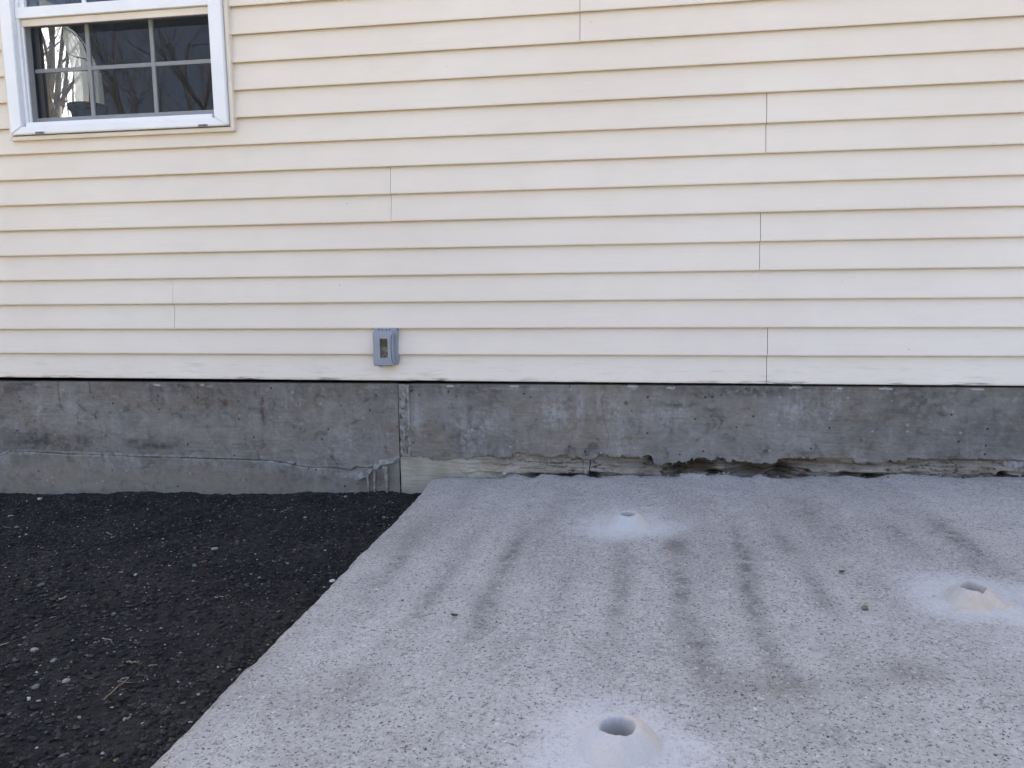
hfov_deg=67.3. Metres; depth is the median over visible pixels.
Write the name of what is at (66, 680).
pebble
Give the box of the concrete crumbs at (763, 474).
[489,471,1020,478]
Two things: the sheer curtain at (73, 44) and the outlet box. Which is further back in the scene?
the sheer curtain at (73, 44)
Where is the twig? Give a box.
[103,677,128,700]
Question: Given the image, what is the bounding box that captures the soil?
[0,489,420,767]
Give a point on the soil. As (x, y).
(100, 707)
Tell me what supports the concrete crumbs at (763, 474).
on the patio slab
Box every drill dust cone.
[577,713,661,767]
[598,510,659,533]
[944,579,1014,612]
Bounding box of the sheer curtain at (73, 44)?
[63,26,103,103]
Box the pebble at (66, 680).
[62,678,70,682]
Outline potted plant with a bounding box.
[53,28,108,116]
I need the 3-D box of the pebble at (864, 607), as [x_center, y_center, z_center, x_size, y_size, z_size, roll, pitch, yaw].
[0.764,0.484,1.666,0.016,0.011,0.014,-2,8,-12]
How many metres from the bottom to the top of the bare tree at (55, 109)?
7.212 m
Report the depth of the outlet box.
2.97 m
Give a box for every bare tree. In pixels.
[42,27,74,117]
[43,27,74,104]
[43,27,74,113]
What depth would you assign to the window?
3.03 m
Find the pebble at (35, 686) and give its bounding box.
[32,684,39,689]
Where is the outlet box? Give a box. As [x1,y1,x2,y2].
[373,328,398,366]
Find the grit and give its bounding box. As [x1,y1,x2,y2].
[0,493,412,767]
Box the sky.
[42,27,74,116]
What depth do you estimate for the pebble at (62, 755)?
1.39 m
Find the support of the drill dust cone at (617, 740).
on the patio slab
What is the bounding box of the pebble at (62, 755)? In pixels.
[58,753,69,758]
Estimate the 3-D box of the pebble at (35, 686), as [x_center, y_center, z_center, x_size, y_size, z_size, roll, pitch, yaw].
[-1.015,0.646,1.640,0.016,0.010,0.021,-6,9,-34]
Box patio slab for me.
[151,473,1023,767]
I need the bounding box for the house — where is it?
[0,0,1023,494]
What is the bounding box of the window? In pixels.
[0,0,236,141]
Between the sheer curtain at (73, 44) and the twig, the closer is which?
the twig
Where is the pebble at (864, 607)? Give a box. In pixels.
[861,605,868,609]
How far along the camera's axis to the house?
2.87 m
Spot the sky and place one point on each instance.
(65, 111)
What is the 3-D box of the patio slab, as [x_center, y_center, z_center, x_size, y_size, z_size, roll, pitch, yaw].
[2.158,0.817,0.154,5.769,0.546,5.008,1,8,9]
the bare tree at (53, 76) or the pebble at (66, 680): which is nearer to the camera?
the pebble at (66, 680)
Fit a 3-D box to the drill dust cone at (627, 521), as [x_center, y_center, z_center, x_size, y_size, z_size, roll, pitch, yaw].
[0.355,0.476,2.326,0.221,0.184,0.224,1,8,9]
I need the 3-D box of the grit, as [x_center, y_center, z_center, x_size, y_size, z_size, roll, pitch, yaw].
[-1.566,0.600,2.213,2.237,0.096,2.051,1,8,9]
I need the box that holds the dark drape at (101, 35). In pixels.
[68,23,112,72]
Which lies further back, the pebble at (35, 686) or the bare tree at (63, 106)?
the bare tree at (63, 106)

